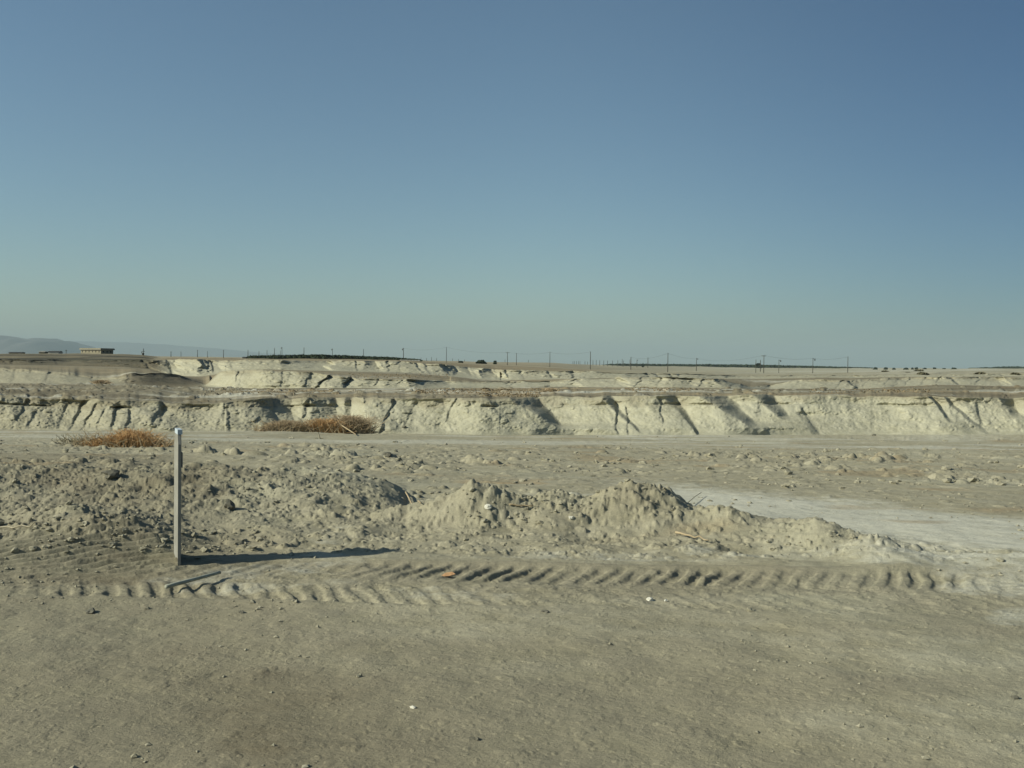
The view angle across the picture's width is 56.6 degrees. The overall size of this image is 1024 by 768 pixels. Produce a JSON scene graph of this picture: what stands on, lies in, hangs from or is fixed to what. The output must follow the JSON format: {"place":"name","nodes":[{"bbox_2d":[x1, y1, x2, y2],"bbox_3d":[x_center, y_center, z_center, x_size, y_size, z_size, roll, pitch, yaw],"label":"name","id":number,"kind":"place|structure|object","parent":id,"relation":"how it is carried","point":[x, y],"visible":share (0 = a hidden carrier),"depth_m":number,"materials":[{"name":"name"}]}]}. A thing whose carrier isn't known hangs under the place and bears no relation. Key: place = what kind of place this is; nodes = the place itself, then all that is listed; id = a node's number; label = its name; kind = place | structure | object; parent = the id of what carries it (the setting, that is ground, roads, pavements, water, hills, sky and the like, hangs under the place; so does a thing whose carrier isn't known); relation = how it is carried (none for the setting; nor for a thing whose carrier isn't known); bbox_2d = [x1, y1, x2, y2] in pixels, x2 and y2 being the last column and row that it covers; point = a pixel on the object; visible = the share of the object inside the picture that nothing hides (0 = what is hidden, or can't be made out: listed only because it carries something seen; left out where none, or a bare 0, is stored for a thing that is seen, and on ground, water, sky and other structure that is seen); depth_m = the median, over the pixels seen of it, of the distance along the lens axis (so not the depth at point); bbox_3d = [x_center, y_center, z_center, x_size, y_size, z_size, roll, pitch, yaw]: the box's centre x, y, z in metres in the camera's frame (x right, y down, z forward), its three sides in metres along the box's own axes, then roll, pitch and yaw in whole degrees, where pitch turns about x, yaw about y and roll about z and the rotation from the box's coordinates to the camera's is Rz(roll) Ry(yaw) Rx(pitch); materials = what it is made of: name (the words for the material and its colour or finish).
{"place":"outdoors","nodes":[
{"label":"outdoors","id":0,"kind":"place"},
{"bbox_2d":[0,335,94,353],"bbox_3d":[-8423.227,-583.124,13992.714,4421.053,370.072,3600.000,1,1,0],"label":"mountain","id":1,"kind":"structure","parent":0,"point":[26,346],"depth_m":13278.97,"materials":[{"name":"stone"}]},
{"bbox_2d":[73,341,289,356],"bbox_3d":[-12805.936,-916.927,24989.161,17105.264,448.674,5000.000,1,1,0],"label":"mountains","id":2,"kind":"structure","parent":0,"point":[149,349],"depth_m":23690.72,"materials":[{"name":"stone"}]},
{"bbox_2d":[0,353,1023,767],"bbox_3d":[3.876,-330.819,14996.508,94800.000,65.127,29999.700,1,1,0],"label":"ground","id":3,"kind":"structure","parent":0,"point":[498,661],"depth_m":7.82,"materials":[{"name":"soil"}]},
{"bbox_2d":[8,352,24,353],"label":"shed","id":4,"kind":"structure","parent":3,"relation":"on","point":[16,352],"depth_m":428.33,"materials":[{"name":"concrete"}]},
{"bbox_2d":[0,522,34,528],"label":"twig","id":5,"kind":"object","parent":3,"relation":"on","point":[16,526],"visible":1,"depth_m":8.78,"materials":[{"name":"beige wood"}]},
{"bbox_2d":[48,351,62,353],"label":"shed","id":6,"kind":"structure","parent":3,"relation":"on","point":[59,352],"depth_m":438.68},
{"bbox_2d":[85,607,94,613],"bbox_3d":[-2.818,1.522,6.356,0.069,0.045,0.078,1,1,0],"label":"stone","id":7,"kind":"object","parent":3,"relation":"on","point":[91,610],"visible":1,"depth_m":6.33,"materials":[{"name":"beige stone"}]},
{"bbox_2d":[79,348,114,353],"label":"block building","id":8,"kind":"structure","parent":3,"relation":"on","point":[98,350],"depth_m":426.47,"materials":[{"name":"concrete"}]},
{"bbox_2d":[89,379,113,383],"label":"dry bush","id":9,"kind":"object","parent":3,"relation":"on","point":[101,381],"visible":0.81,"depth_m":80.20,"materials":[{"name":"brown plant"}]},
{"bbox_2d":[102,469,119,478],"bbox_3d":[-4.795,1.089,11.379,0.211,0.130,0.201,2,2,41],"label":"stone","id":10,"kind":"object","parent":3,"relation":"on","point":[111,474],"visible":0.98,"depth_m":11.32,"materials":[{"name":"grey stone"}]},
{"bbox_2d":[52,428,183,447],"bbox_3d":[-10.775,1.474,26.197,3.733,0.586,1.272,1,1,0],"label":"dry bush","id":11,"kind":"object","parent":3,"relation":"on","point":[129,437],"visible":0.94,"depth_m":25.85,"materials":[{"name":"brown plant"}]},
{"bbox_2d":[174,428,182,565],"bbox_3d":[-2.798,1.010,7.977,0.046,1.269,0.320,0,1,-25],"label":"marker post","id":12,"kind":"object","parent":3,"relation":"on","point":[178,459],"visible":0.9,"depth_m":8.00,"materials":[{"name":"plastic"}]},
{"bbox_2d":[165,571,220,588],"bbox_3d":[-2.404,1.477,7.184,0.030,0.031,0.548,1,1,27],"label":"stick","id":13,"kind":"object","parent":3,"relation":"on","point":[174,584],"visible":1,"depth_m":7.15,"materials":[{"name":"grey wood"}]},
{"bbox_2d":[224,500,234,509],"bbox_3d":[-3.065,1.325,10.324,0.122,0.141,0.123,1,1,0],"label":"stone","id":14,"kind":"object","parent":3,"relation":"on","point":[229,504],"visible":0.98,"depth_m":10.28,"materials":[{"name":"grey stone"}]},
{"bbox_2d":[245,419,321,431],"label":"dry bush","id":15,"kind":"object","parent":3,"relation":"on","point":[285,425],"visible":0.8,"depth_m":44.24,"materials":[{"name":"brown plant"}]},
{"bbox_2d":[292,416,362,433],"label":"dry bush","id":16,"kind":"object","parent":3,"relation":"on","point":[330,426],"visible":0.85,"depth_m":44.33,"materials":[{"name":"brown plant"}]},
{"bbox_2d":[246,354,422,360],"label":"plantation","id":17,"kind":"object","parent":3,"relation":"on","point":[311,356],"visible":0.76,"depth_m":532.63,"materials":[{"name":"green plant"}]},
{"bbox_2d":[324,413,391,433],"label":"dry bush","id":18,"kind":"object","parent":3,"relation":"on","point":[366,424],"visible":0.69,"depth_m":44.69,"materials":[{"name":"brown plant"}]},
{"bbox_2d":[384,452,391,457],"bbox_3d":[-2.785,1.611,21.388,0.190,0.151,0.176,2,2,35],"label":"stone","id":19,"kind":"object","parent":3,"relation":"on","point":[388,454],"visible":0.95,"depth_m":21.32,"materials":[{"name":"beige stone"}]},
{"bbox_2d":[405,491,420,503],"bbox_3d":[-1.180,1.350,11.299,0.028,0.228,2.350,0,1,-10],"label":"branch","id":20,"kind":"object","parent":3,"relation":"on","point":[406,493],"visible":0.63,"depth_m":11.88,"materials":[{"name":"beige wood"}]},
{"bbox_2d":[441,572,454,575],"bbox_3d":[-0.507,1.514,7.565,0.115,0.031,0.040,1,1,0],"label":"scrap","id":21,"kind":"object","parent":3,"relation":"on","point":[448,574],"visible":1,"depth_m":7.57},
{"bbox_2d":[476,360,486,363],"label":"shrub","id":22,"kind":"object","parent":3,"relation":"on","point":[480,362],"visible":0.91,"depth_m":598.18,"materials":[{"name":"green plant"}]},
{"bbox_2d":[484,504,491,509],"bbox_3d":[-0.245,1.269,9.819,0.084,0.062,0.075,1,1,0],"label":"stone","id":23,"kind":"object","parent":3,"relation":"on","point":[488,506],"visible":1,"depth_m":9.79,"materials":[{"name":"white stone"}]},
{"bbox_2d":[0,435,1023,767],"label":"loose clods","id":24,"kind":"object","parent":3,"relation":"on","point":[202,549],"visible":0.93,"depth_m":9.54,"materials":[{"name":"beige soil"}]},
{"bbox_2d":[509,503,532,505],"bbox_3d":[0.098,1.262,9.918,0.255,0.032,0.037,1,1,-2],"label":"twig","id":25,"kind":"object","parent":3,"relation":"on","point":[519,505],"visible":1,"depth_m":9.91,"materials":[{"name":"beige wood"}]},
{"bbox_2d":[538,388,560,391],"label":"dry bush","id":26,"kind":"object","parent":3,"relation":"on","point":[549,389],"visible":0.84,"depth_m":60.25,"materials":[{"name":"brown plant"}]},
{"bbox_2d":[675,531,708,540],"bbox_3d":[1.730,1.460,9.129,0.040,0.037,0.416,0,2,-40],"label":"twig","id":27,"kind":"object","parent":3,"relation":"on","point":[677,532],"visible":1,"depth_m":9.13,"materials":[{"name":"beige wood"}]},
{"bbox_2d":[602,363,871,367],"bbox_3d":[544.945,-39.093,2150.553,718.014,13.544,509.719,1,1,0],"label":"plantation","id":28,"kind":"object","parent":3,"relation":"on","point":[738,365],"visible":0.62,"depth_m":1926.13,"materials":[{"name":"green plant"}]},
{"bbox_2d":[781,483,789,487],"bbox_3d":[3.989,1.508,13.869,0.141,0.124,0.132,1,1,0],"label":"stone","id":29,"kind":"object","parent":3,"relation":"on","point":[785,485],"visible":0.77,"depth_m":13.83,"materials":[{"name":"beige stone"}]},
{"bbox_2d":[784,470,792,474],"bbox_3d":[5.074,1.627,17.432,0.194,0.114,0.122,0,2,-38],"label":"stone","id":30,"kind":"object","parent":3,"relation":"on","point":[787,472],"visible":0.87,"depth_m":17.37,"materials":[{"name":"beige stone"}]},
{"bbox_2d":[916,372,928,374],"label":"shrub","id":31,"kind":"object","parent":3,"relation":"on","point":[921,373],"visible":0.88,"depth_m":149.32,"materials":[{"name":"green plant"}]},
{"bbox_2d":[981,366,1023,368],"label":"plantation","id":32,"kind":"object","parent":3,"relation":"on","point":[1012,367],"visible":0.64,"depth_m":2265.20,"materials":[{"name":"green plant"}]},
{"bbox_2d":[1010,695,1018,699],"bbox_3d":[2.595,1.620,4.902,0.041,0.028,0.032,1,1,0],"label":"stone","id":33,"kind":"object","parent":3,"relation":"on","point":[1014,697],"visible":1,"depth_m":4.90,"materials":[{"name":"beige stone"}]},
{"bbox_2d":[0,0,1023,368],"label":"sky","id":34,"kind":"structure","parent":0,"point":[743,182],"materials":[{"name":"blue"}]},
{"bbox_2d":[215,373,929,396],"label":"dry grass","id":35,"kind":"structure","parent":0,"point":[517,395],"depth_m":62.58,"materials":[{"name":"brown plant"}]}
]}

